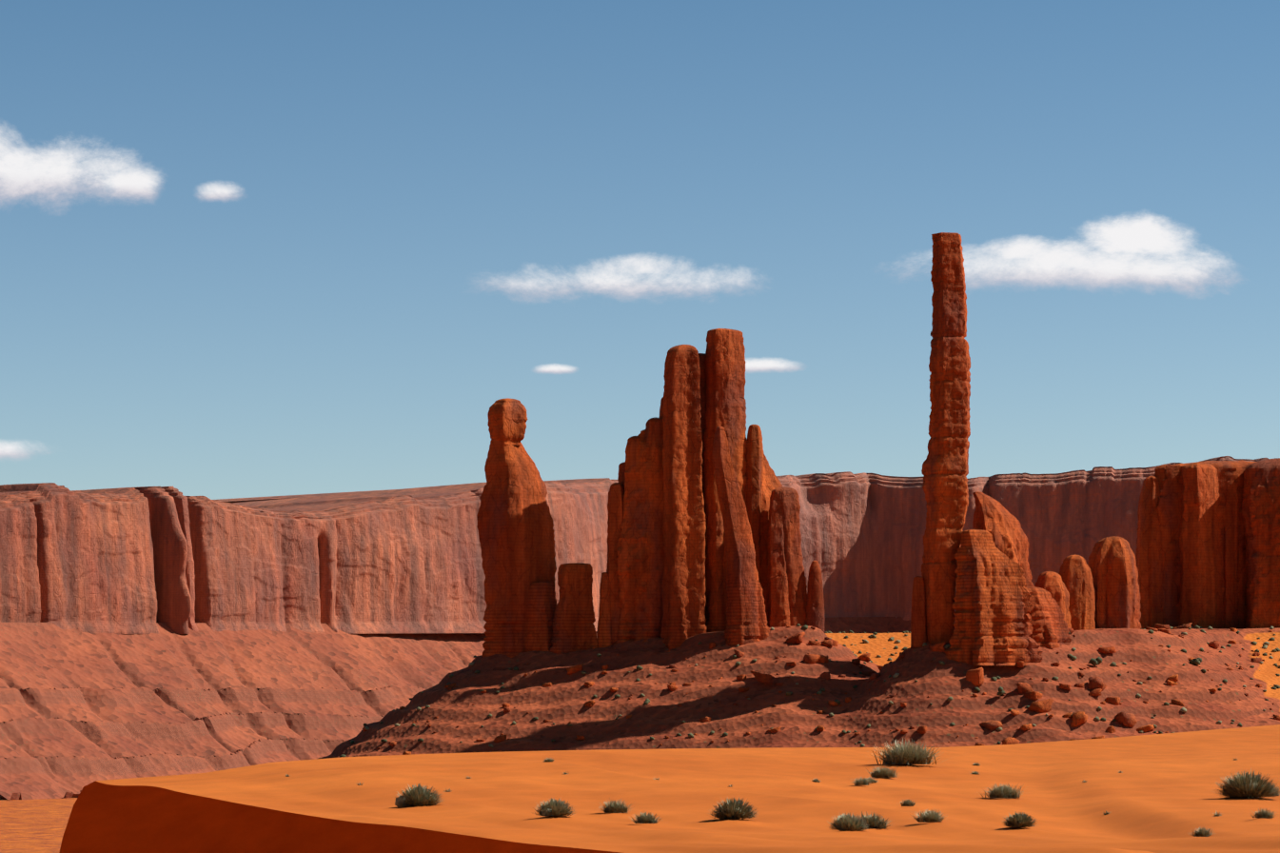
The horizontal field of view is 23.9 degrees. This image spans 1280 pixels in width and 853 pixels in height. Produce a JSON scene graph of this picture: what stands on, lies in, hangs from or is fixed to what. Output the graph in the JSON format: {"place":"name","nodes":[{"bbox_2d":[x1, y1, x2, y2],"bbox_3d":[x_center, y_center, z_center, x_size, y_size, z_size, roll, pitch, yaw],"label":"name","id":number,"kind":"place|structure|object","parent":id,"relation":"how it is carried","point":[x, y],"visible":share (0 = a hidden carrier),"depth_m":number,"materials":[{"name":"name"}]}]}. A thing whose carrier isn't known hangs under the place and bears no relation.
{"place":"outdoors","nodes":[
{"label":"outdoors","id":0,"kind":"place"},
{"bbox_2d":[0,794,77,852],"bbox_3d":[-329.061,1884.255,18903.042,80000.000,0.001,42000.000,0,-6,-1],"label":"valley floor","id":1,"kind":"structure","parent":0,"point":[32,825],"depth_m":1732.45,"materials":[{"name":"orange sand"}]},
{"bbox_2d":[0,616,910,800],"bbox_3d":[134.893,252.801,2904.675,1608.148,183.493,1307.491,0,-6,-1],"label":"talus slope","id":2,"kind":"structure","parent":0,"point":[79,710],"depth_m":2604.27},
{"bbox_2d":[0,455,1268,633],"bbox_3d":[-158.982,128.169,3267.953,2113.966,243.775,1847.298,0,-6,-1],"label":"mesa cliff","id":3,"kind":"structure","parent":0,"point":[141,560],"depth_m":2929.37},
{"bbox_2d":[0,0,1279,499],"label":"sky","id":4,"kind":"structure","parent":0,"point":[249,248],"materials":[{"name":"blue"}]},
{"bbox_2d":[59,724,1279,852],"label":"dune sand","id":5,"kind":"structure","parent":0,"point":[1158,793],"depth_m":167.31,"materials":[{"name":"orange sand"}]},
{"bbox_2d":[284,738,1279,836],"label":"desert shrubs","id":6,"kind":"object","parent":5,"relation":"on","point":[1248,785],"visible":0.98,"depth_m":114.97,"materials":[{"name":"green plant"}]},
{"bbox_2d":[318,625,1279,758],"bbox_3d":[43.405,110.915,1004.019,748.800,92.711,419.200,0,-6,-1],"label":"talus","id":7,"kind":"object","parent":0,"point":[561,699],"depth_m":958.11,"materials":[{"name":"soil"}]},
{"bbox_2d":[476,397,612,657],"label":"rock formation","id":8,"kind":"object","parent":7,"relation":"on","point":[524,612],"depth_m":1001.67,"materials":[{"name":"brown stone"}]},
{"bbox_2d":[606,328,824,649],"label":"rock spires","id":9,"kind":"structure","parent":7,"relation":"on","point":[703,524],"depth_m":999.18,"materials":[{"name":"brown stone"}]},
{"bbox_2d":[356,622,1279,756],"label":"talus boulders","id":10,"kind":"object","parent":7,"relation":"on","point":[1097,685],"visible":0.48,"depth_m":950.13,"materials":[{"name":"stone"}]},
{"bbox_2d":[910,232,970,647],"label":"totem pole","id":11,"kind":"object","parent":7,"relation":"on","point":[945,469],"visible":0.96,"depth_m":960.80,"materials":[{"name":"stone"}]},
{"bbox_2d":[943,491,1141,665],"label":"rock outcrops","id":12,"kind":"object","parent":7,"relation":"on","point":[1007,612],"visible":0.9,"depth_m":962.60,"materials":[{"name":"stone"}]},
{"bbox_2d":[1135,457,1279,629],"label":"butte","id":13,"kind":"object","parent":7,"relation":"on","point":[1208,548],"visible":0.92,"depth_m":1079.31,"materials":[{"name":"stone"}]},
{"bbox_2d":[323,623,1279,758],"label":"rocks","id":14,"kind":"object","parent":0,"point":[1098,660],"visible":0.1,"depth_m":970.07,"materials":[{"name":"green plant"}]}
]}

